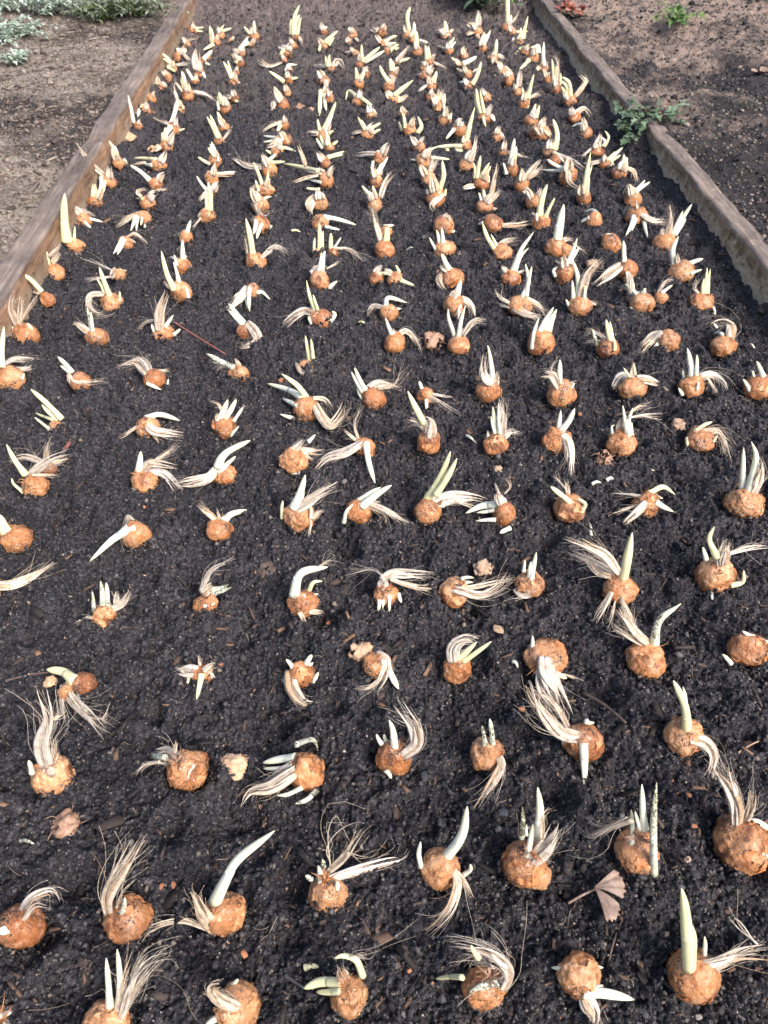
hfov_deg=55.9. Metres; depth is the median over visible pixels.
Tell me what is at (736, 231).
edging board
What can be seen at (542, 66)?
flower bulb
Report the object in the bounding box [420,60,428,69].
flower bulb
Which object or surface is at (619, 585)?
flower bulb
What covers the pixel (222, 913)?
flower bulb
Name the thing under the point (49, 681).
bulb husk
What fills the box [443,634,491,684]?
flower bulb
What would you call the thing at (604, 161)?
flower bulb
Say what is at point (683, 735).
flower bulb
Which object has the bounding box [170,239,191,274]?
flower bulb
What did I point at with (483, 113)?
flower bulb
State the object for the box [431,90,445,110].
flower bulb
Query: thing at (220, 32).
flower bulb
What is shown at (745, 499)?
flower bulb
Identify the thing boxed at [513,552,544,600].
flower bulb
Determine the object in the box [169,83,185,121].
flower bulb
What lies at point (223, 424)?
flower bulb
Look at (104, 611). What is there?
flower bulb
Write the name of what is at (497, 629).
bark flake
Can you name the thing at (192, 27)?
flower bulb
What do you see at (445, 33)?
flower bulb
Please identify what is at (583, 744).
flower bulb
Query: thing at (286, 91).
flower bulb
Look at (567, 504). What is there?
flower bulb
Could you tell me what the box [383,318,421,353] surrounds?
flower bulb
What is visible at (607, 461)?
bulb husk
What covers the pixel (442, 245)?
flower bulb
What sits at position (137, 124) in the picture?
flower bulb
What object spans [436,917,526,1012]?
flower bulb
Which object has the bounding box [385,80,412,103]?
flower bulb
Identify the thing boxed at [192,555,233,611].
flower bulb
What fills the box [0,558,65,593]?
flower bulb
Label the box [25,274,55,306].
flower bulb
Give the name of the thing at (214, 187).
flower bulb
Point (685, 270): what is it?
flower bulb
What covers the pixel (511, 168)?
flower bulb
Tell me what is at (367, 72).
flower bulb
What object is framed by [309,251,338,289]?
flower bulb
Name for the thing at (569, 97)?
flower bulb
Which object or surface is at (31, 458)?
flower bulb
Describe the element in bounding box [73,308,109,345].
flower bulb
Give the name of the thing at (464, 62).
flower bulb
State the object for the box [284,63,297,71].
flower bulb
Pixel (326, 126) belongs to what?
flower bulb
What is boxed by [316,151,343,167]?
flower bulb
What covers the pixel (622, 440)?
flower bulb
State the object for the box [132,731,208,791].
flower bulb
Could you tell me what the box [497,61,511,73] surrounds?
flower bulb
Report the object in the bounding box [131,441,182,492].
flower bulb
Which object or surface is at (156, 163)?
flower bulb
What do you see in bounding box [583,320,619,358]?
flower bulb
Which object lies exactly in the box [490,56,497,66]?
flower bulb
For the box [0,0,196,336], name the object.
edging board
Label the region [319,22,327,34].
flower bulb
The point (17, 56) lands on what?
weed
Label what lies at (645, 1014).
pebble
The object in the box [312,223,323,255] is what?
flower bulb
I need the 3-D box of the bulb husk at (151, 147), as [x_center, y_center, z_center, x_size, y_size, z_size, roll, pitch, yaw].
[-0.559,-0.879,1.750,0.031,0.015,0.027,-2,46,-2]
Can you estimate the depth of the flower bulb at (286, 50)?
2.30 m
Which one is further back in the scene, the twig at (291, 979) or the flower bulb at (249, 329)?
the flower bulb at (249, 329)
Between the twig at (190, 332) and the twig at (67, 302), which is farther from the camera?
the twig at (67, 302)
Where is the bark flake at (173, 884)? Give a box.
[171,881,176,888]
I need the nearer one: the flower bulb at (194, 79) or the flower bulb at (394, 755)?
the flower bulb at (394, 755)
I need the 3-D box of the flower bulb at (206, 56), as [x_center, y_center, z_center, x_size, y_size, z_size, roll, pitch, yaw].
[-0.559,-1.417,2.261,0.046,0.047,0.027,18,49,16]
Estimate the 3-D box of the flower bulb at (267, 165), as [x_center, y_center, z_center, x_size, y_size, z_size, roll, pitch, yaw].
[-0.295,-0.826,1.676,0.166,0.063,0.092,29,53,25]
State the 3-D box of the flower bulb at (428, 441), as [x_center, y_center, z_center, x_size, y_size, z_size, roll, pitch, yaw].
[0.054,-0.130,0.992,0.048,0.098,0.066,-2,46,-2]
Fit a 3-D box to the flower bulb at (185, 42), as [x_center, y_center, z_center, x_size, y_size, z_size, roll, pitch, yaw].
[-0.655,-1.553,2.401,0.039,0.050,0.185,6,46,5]
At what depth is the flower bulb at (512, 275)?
1.29 m
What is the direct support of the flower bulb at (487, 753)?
on the bed soil at (376, 330)
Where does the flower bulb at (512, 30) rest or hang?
on the bed soil at (376, 330)
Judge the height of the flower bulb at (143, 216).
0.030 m
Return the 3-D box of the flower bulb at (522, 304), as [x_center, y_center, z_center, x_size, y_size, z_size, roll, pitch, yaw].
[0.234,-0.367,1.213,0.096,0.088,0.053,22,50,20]
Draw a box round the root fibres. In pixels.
[0,5,767,1023]
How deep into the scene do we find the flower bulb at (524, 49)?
2.31 m
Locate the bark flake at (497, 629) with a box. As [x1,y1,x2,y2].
[492,625,503,633]
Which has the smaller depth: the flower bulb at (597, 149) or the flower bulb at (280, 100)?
the flower bulb at (597, 149)
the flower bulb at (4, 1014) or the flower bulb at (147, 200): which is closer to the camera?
the flower bulb at (4, 1014)
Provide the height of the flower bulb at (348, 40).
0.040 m
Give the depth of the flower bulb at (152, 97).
2.00 m
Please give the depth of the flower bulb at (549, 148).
1.69 m
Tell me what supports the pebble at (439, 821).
on the bed soil at (376, 330)
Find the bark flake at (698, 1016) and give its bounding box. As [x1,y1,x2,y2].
[695,1014,701,1019]
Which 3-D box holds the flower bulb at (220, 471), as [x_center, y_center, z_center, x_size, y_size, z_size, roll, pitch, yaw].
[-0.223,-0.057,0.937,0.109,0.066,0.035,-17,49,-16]
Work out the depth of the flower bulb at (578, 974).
0.55 m
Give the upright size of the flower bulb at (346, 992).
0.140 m
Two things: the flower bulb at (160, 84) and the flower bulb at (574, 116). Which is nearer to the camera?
the flower bulb at (574, 116)
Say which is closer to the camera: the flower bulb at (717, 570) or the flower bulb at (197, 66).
the flower bulb at (717, 570)
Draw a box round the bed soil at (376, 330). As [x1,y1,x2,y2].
[0,0,767,1023]
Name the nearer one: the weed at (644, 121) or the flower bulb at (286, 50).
the weed at (644, 121)
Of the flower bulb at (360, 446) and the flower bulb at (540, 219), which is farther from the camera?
the flower bulb at (540, 219)
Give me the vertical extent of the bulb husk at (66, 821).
0.024 m
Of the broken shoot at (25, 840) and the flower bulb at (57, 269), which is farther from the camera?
the flower bulb at (57, 269)
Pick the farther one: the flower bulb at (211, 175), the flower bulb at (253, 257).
the flower bulb at (211, 175)
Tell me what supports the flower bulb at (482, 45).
on the bed soil at (376, 330)
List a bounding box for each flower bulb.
[0,327,43,388]
[0,515,32,552]
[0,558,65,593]
[0,880,67,949]
[0,995,11,1023]
[6,442,68,497]
[6,682,82,796]
[7,294,40,342]
[10,441,68,475]
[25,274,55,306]
[31,389,63,429]
[46,243,65,280]
[46,666,120,737]
[58,357,106,389]
[60,193,85,252]
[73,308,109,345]
[75,137,117,190]
[75,205,101,227]
[75,580,136,627]
[77,247,126,281]
[82,267,123,318]
[82,915,196,1023]
[87,184,103,207]
[90,514,154,560]
[92,826,153,944]
[109,141,128,170]
[113,210,151,230]
[113,230,145,253]
[118,352,168,389]
[118,412,180,443]
[128,96,142,129]
[130,165,167,191]
[131,150,167,171]
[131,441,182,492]
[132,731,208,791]
[136,188,155,210]
[137,101,151,116]
[138,830,274,942]
[139,291,180,340]
[147,90,156,103]
[153,117,184,134]
[153,128,174,153]
[155,77,166,90]
[161,69,171,81]
[161,251,191,303]
[163,53,188,71]
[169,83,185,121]
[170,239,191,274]
[172,440,249,493]
[173,46,190,61]
[174,654,217,699]
[175,71,213,101]
[177,220,192,242]
[181,33,196,52]
[186,69,199,85]
[187,22,202,33]
[191,48,205,77]
[192,182,215,226]
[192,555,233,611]
[196,176,218,201]
[197,503,245,540]
[198,142,221,166]
[200,50,211,65]
[204,26,220,49]
[204,164,235,183]
[205,978,261,1023]
[206,353,248,381]
[207,115,231,144]
[211,399,242,439]
[215,25,231,39]
[217,93,230,114]
[217,112,229,131]
[220,282,269,310]
[223,61,242,85]
[226,89,238,103]
[228,303,261,350]
[231,53,244,67]
[231,154,284,176]
[233,37,247,56]
[233,66,238,74]
[236,737,324,809]
[243,219,289,267]
[244,21,259,39]
[245,38,257,46]
[248,214,271,238]
[250,188,279,216]
[251,162,274,196]
[256,54,287,68]
[259,115,288,131]
[263,130,292,147]
[266,139,292,156]
[267,374,350,431]
[269,71,297,83]
[270,87,288,109]
[273,280,336,327]
[278,43,292,57]
[278,434,323,475]
[280,474,343,534]
[281,655,318,717]
[283,83,291,96]
[283,145,333,190]
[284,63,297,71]
[286,552,345,621]
[289,5,302,45]
[289,38,297,48]
[295,336,314,374]
[303,921,414,1022]
[305,187,327,212]
[305,801,414,912]
[307,102,335,141]
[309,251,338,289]
[311,214,355,229]
[312,54,344,72]
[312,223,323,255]
[315,404,375,482]
[316,70,329,86]
[316,131,337,151]
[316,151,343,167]
[318,31,337,50]
[318,85,328,115]
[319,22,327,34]
[325,89,333,103]
[328,233,369,261]
[341,485,406,530]
[344,47,358,56]
[345,36,351,43]
[346,89,373,106]
[347,27,358,40]
[348,565,440,610]
[351,117,380,139]
[351,358,407,409]
[353,68,364,89]
[354,650,398,699]
[355,44,384,67]
[357,142,389,166]
[361,66,369,77]
[362,171,391,211]
[363,296,406,322]
[364,103,377,118]
[369,24,386,37]
[369,157,387,188]
[369,205,394,259]
[369,265,386,284]
[375,35,396,47]
[375,699,426,778]
[379,65,395,91]
[380,224,393,236]
[383,44,398,54]
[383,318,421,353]
[384,265,413,285]
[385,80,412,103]
[388,58,398,78]
[393,45,409,64]
[397,106,408,115]
[399,112,422,134]
[402,8,410,37]
[407,392,439,454]
[408,22,427,43]
[410,136,424,151]
[411,30,422,56]
[414,451,488,524]
[416,147,449,168]
[416,381,460,411]
[416,806,477,946]
[417,63,433,79]
[418,71,436,91]
[419,155,439,185]
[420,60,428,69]
[424,45,443,67]
[426,89,433,99]
[426,160,446,210]
[429,228,460,257]
[430,107,474,151]
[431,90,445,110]
[432,21,452,38]
[433,213,454,234]
[433,253,463,289]
[434,38,455,54]
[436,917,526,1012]
[437,89,451,124]
[438,558,513,608]
[443,280,474,318]
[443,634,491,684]
[446,118,465,138]
[447,307,484,354]
[451,56,476,67]
[456,66,481,78]
[459,47,467,58]
[459,62,480,89]
[459,138,476,172]
[462,156,490,190]
[466,10,482,35]
[466,477,515,533]
[467,719,505,812]
[474,89,494,126]
[475,346,501,403]
[476,165,500,213]
[477,31,489,53]
[478,214,532,233]
[481,87,490,102]
[482,223,519,260]
[483,398,522,455]
[486,39,503,60]
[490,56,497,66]
[491,126,504,142]
[495,264,547,321]
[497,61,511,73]
[498,141,527,157]
[501,0,517,31]
[501,232,533,285]
[501,787,577,889]
[503,67,513,86]
[503,138,517,176]
[508,21,527,41]
[511,69,521,95]
[513,17,527,44]
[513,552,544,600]
[513,679,604,783]
[514,160,543,192]
[515,43,529,55]
[517,74,541,107]
[520,44,540,68]
[522,635,584,713]
[523,104,539,124]
[524,187,541,214]
[527,307,556,355]
[529,117,551,141]
[531,185,554,230]
[536,43,548,71]
[541,157,577,188]
[541,408,577,475]
[542,119,582,169]
[542,357,576,407]
[543,69,550,82]
[544,204,587,258]
[550,473,586,522]
[551,56,561,93]
[551,950,633,1023]
[552,239,578,283]
[559,73,588,106]
[564,514,638,630]
[566,252,603,316]
[568,106,590,123]
[568,782,659,877]
[572,118,592,138]
[575,152,591,205]
[580,131,609,157]
[581,209,601,226]
[583,147,622,168]
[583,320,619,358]
[589,241,638,285]
[601,233,621,252]
[606,385,676,457]
[607,600,680,678]
[609,485,674,526]
[611,155,639,181]
[612,364,666,399]
[623,180,649,206]
[624,274,655,312]
[625,200,667,236]
[638,329,680,352]
[651,204,691,251]
[653,278,672,303]
[662,680,729,779]
[665,236,702,282]
[666,888,766,1004]
[676,348,734,396]
[684,422,749,462]
[687,268,715,313]
[692,527,765,599]
[700,301,740,357]
[709,758,767,875]
[722,441,767,519]
[723,631,767,665]
[743,361,767,400]
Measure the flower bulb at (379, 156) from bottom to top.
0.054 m
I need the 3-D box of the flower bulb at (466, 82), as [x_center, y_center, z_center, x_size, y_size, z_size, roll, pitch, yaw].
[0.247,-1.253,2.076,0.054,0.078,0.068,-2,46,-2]
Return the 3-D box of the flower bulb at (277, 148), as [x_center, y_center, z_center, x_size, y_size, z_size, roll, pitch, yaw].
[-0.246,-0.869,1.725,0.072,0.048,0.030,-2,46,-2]
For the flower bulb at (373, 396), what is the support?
on the bed soil at (376, 330)
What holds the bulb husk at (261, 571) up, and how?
on the bed soil at (376, 330)
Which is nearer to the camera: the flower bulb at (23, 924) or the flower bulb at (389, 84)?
the flower bulb at (23, 924)
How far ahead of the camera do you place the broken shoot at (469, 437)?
1.01 m
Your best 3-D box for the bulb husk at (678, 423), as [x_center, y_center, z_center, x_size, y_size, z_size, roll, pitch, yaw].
[0.418,-0.123,1.027,0.020,0.011,0.024,-2,46,-2]
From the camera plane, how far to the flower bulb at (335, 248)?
1.39 m
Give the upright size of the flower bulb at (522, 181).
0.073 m
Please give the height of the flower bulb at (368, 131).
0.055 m
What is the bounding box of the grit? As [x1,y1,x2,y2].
[0,1,767,1023]
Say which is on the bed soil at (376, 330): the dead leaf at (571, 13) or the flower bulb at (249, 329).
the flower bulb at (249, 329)
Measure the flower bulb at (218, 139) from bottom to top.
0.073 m
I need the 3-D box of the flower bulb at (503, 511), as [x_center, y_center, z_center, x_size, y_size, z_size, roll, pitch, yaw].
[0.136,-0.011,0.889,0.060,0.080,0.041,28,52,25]
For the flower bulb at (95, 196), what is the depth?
1.53 m
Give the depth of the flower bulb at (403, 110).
1.90 m
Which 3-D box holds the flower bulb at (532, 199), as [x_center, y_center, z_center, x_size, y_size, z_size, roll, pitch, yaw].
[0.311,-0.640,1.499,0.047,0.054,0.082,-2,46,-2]
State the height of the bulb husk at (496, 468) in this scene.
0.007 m
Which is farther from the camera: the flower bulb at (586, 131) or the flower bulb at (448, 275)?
the flower bulb at (586, 131)
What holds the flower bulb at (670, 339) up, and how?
on the bed soil at (376, 330)
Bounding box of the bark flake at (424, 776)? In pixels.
[420,771,428,781]
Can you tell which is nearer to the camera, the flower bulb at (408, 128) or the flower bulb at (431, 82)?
the flower bulb at (408, 128)
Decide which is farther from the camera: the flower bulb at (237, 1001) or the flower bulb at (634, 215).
the flower bulb at (634, 215)
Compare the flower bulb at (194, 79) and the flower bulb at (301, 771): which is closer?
the flower bulb at (301, 771)
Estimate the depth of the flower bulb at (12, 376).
1.09 m
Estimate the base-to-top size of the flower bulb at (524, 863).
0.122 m
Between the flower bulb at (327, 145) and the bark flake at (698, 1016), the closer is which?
the bark flake at (698, 1016)
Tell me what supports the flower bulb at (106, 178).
on the bed soil at (376, 330)
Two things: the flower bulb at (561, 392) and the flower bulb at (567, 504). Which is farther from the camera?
the flower bulb at (561, 392)
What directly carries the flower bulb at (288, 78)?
on the bed soil at (376, 330)
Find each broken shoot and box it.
[19,838,33,843]
[303,963,318,971]
[465,434,476,443]
[511,659,517,666]
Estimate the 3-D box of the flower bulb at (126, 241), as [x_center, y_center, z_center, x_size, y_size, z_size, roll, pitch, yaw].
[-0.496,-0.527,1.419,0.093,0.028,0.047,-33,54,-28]
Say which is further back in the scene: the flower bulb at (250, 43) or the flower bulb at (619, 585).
the flower bulb at (250, 43)
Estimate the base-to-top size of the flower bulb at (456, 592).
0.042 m
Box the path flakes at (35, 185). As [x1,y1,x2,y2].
[0,0,174,261]
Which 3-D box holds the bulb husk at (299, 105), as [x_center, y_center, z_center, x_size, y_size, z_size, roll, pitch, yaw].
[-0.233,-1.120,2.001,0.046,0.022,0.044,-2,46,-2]
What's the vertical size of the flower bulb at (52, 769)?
0.144 m
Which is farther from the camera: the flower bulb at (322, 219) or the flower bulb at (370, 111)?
the flower bulb at (370, 111)
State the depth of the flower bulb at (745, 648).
0.75 m
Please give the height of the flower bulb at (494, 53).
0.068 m
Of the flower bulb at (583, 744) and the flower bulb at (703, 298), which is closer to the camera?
the flower bulb at (583, 744)
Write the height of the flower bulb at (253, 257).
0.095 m
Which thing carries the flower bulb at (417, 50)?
on the bed soil at (376, 330)
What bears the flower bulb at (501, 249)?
on the bed soil at (376, 330)
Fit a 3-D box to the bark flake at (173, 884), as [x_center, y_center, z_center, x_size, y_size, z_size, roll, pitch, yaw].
[-0.178,0.316,0.612,0.006,0.002,0.006,-2,46,-2]
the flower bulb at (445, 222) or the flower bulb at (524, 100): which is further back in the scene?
the flower bulb at (524, 100)
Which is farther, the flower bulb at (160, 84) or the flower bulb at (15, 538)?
the flower bulb at (160, 84)
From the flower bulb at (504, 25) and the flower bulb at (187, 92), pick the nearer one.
the flower bulb at (187, 92)
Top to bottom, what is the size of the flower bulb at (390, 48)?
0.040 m
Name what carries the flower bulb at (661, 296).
on the bed soil at (376, 330)
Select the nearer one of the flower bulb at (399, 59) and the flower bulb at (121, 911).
the flower bulb at (121, 911)
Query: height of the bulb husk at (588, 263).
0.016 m
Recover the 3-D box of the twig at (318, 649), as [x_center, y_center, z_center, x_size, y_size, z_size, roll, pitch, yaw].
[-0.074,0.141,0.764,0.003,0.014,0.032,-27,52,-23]
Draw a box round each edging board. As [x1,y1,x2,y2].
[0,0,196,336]
[533,0,647,114]
[645,118,767,304]
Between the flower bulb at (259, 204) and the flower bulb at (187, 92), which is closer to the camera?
the flower bulb at (259, 204)
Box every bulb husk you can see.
[43,675,56,687]
[45,803,88,840]
[126,131,136,141]
[147,145,155,151]
[218,753,246,780]
[257,560,275,578]
[294,103,307,108]
[348,641,372,661]
[420,331,446,350]
[473,558,493,575]
[493,466,502,471]
[585,259,597,268]
[589,449,614,465]
[671,418,685,430]
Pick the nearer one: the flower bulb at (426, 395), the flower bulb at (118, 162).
the flower bulb at (426, 395)
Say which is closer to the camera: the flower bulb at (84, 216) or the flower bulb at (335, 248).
the flower bulb at (335, 248)
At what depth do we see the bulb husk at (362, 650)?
0.75 m
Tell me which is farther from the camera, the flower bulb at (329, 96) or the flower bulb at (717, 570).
the flower bulb at (329, 96)
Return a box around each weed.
[0,0,32,11]
[0,13,56,46]
[0,48,29,65]
[8,0,77,15]
[51,0,150,22]
[60,0,188,19]
[463,0,523,9]
[554,0,588,14]
[611,94,689,145]
[648,2,706,27]
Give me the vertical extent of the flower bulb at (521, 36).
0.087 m
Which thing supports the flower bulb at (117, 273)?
on the bed soil at (376, 330)
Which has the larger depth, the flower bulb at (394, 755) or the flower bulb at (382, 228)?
the flower bulb at (382, 228)
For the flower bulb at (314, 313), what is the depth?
1.21 m
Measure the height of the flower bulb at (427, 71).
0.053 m
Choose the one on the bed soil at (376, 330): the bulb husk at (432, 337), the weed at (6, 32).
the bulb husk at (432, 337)
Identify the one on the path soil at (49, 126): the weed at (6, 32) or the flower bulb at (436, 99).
the weed at (6, 32)
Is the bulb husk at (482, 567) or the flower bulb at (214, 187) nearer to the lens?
the bulb husk at (482, 567)
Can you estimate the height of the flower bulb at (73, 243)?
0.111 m
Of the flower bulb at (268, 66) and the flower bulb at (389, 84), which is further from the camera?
the flower bulb at (268, 66)
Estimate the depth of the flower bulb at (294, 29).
2.42 m
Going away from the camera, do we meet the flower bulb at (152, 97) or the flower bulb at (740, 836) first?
the flower bulb at (740, 836)
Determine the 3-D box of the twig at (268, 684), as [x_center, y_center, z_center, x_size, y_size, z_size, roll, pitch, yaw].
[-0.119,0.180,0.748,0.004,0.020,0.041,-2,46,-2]
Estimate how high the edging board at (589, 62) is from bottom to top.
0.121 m
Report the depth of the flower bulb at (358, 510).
0.90 m
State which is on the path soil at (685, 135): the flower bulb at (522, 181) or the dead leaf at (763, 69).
the dead leaf at (763, 69)
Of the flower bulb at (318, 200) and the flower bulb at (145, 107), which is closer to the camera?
the flower bulb at (318, 200)
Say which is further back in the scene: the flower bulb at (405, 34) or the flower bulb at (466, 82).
the flower bulb at (405, 34)
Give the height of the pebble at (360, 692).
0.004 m
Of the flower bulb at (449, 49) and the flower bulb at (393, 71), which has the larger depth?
the flower bulb at (449, 49)
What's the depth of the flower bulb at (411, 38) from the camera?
2.38 m
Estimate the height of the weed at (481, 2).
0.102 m
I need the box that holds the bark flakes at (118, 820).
[0,0,767,1023]
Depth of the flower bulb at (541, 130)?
1.78 m
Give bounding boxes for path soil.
[0,0,174,262]
[552,0,767,244]
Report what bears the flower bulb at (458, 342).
on the bed soil at (376, 330)
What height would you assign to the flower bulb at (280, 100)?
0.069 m
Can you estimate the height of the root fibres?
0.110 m
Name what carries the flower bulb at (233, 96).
on the bed soil at (376, 330)
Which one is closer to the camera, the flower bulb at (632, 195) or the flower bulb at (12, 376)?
the flower bulb at (12, 376)
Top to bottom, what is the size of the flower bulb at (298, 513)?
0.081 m
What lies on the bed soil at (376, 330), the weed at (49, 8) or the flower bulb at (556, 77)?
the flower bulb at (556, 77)
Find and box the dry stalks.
[0,0,159,206]
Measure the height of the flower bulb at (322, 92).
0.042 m
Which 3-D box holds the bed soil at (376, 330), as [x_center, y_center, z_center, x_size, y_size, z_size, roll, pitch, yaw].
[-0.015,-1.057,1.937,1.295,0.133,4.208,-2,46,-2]
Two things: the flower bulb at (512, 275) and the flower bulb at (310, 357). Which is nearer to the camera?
the flower bulb at (310, 357)
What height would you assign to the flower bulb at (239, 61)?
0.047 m
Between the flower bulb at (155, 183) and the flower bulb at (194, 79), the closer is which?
the flower bulb at (155, 183)
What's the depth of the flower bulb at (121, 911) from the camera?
0.57 m
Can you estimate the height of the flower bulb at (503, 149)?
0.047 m
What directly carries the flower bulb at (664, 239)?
on the bed soil at (376, 330)
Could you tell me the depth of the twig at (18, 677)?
0.75 m
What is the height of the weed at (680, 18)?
0.062 m
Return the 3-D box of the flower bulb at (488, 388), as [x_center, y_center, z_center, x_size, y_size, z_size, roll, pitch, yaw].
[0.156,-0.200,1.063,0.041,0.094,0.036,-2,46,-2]
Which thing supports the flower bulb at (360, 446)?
on the bed soil at (376, 330)
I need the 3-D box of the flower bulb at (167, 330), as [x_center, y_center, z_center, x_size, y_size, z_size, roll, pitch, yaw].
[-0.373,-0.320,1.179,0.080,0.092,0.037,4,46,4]
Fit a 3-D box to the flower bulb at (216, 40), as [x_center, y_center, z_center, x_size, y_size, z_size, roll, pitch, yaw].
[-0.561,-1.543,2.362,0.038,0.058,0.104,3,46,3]
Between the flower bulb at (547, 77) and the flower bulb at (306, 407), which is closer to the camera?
the flower bulb at (306, 407)
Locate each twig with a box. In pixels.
[5,672,47,681]
[54,300,76,305]
[63,439,71,449]
[174,321,225,354]
[267,664,270,708]
[284,973,303,988]
[308,641,321,652]
[580,690,626,723]
[607,920,622,966]
[738,740,758,752]
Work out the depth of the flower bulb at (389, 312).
1.22 m
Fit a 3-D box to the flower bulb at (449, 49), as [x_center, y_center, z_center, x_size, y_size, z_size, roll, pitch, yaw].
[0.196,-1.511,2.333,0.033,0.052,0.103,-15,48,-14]
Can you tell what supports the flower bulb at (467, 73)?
on the bed soil at (376, 330)
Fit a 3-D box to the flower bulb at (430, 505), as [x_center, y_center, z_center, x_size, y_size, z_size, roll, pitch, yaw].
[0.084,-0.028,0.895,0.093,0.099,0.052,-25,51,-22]
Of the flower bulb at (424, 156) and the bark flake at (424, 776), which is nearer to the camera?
the bark flake at (424, 776)
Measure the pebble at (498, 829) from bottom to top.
0.003 m
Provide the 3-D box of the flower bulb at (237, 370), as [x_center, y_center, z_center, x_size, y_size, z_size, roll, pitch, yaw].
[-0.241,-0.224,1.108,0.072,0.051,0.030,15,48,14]
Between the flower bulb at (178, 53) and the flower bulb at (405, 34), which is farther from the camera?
the flower bulb at (405, 34)
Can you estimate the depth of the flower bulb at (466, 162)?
1.66 m
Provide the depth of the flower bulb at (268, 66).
2.25 m
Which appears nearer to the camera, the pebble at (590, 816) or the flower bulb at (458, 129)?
the pebble at (590, 816)
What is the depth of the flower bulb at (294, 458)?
0.96 m
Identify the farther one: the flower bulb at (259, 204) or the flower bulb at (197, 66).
the flower bulb at (197, 66)
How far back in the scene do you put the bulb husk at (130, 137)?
1.80 m
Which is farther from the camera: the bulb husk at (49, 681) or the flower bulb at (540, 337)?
the flower bulb at (540, 337)
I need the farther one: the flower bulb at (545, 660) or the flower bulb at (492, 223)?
the flower bulb at (492, 223)
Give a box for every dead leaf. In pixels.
[564,8,586,16]
[568,870,625,921]
[751,66,767,73]
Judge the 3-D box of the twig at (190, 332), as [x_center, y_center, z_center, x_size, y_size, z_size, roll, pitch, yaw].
[-0.310,-0.290,1.200,0.004,0.011,0.161,-35,55,-29]
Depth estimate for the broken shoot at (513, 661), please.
0.76 m
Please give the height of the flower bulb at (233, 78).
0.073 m
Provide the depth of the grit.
0.73 m
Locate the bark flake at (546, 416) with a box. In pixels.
[541,413,550,419]
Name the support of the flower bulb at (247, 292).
on the bed soil at (376, 330)
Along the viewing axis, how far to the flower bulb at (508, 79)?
2.12 m
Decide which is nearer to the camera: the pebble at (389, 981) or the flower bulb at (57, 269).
the pebble at (389, 981)
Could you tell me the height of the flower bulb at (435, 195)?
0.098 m
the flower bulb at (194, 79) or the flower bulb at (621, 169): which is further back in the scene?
the flower bulb at (194, 79)
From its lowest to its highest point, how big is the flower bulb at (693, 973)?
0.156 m
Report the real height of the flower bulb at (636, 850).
0.136 m
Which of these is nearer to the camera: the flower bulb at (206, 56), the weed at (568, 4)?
the flower bulb at (206, 56)
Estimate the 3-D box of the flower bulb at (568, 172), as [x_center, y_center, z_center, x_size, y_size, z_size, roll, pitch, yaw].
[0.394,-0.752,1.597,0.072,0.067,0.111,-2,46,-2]
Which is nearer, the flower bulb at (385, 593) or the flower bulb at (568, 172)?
the flower bulb at (385, 593)
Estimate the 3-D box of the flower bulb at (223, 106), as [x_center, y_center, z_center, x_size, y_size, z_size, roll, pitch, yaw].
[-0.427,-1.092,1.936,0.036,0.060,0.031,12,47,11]
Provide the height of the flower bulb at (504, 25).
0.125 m
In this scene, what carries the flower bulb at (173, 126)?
on the bed soil at (376, 330)
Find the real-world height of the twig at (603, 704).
0.021 m
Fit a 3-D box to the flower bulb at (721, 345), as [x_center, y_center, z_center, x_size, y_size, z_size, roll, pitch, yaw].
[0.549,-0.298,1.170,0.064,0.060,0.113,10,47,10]
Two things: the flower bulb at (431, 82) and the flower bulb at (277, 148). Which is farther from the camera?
the flower bulb at (431, 82)
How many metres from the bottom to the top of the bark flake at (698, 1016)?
0.002 m
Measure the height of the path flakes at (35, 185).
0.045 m
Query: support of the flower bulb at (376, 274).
on the bed soil at (376, 330)
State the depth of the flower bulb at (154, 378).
1.09 m
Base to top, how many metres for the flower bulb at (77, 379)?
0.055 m
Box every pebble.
[49,595,55,600]
[240,949,247,958]
[357,689,362,695]
[387,977,391,984]
[437,818,442,826]
[495,826,501,832]
[497,808,508,816]
[585,815,593,820]
[640,874,646,880]
[640,1007,648,1019]
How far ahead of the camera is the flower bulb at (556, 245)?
1.36 m
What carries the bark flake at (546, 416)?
on the bed soil at (376, 330)
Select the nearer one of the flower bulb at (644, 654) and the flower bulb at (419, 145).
the flower bulb at (644, 654)
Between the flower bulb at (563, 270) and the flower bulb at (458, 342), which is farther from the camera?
the flower bulb at (563, 270)
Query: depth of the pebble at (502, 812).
0.65 m
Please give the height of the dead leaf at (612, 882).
0.013 m
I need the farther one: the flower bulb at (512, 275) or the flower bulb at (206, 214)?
the flower bulb at (206, 214)
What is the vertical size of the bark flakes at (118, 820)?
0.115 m
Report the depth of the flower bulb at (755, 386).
1.05 m
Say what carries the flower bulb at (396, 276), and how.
on the bed soil at (376, 330)
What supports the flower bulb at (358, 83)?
on the bed soil at (376, 330)

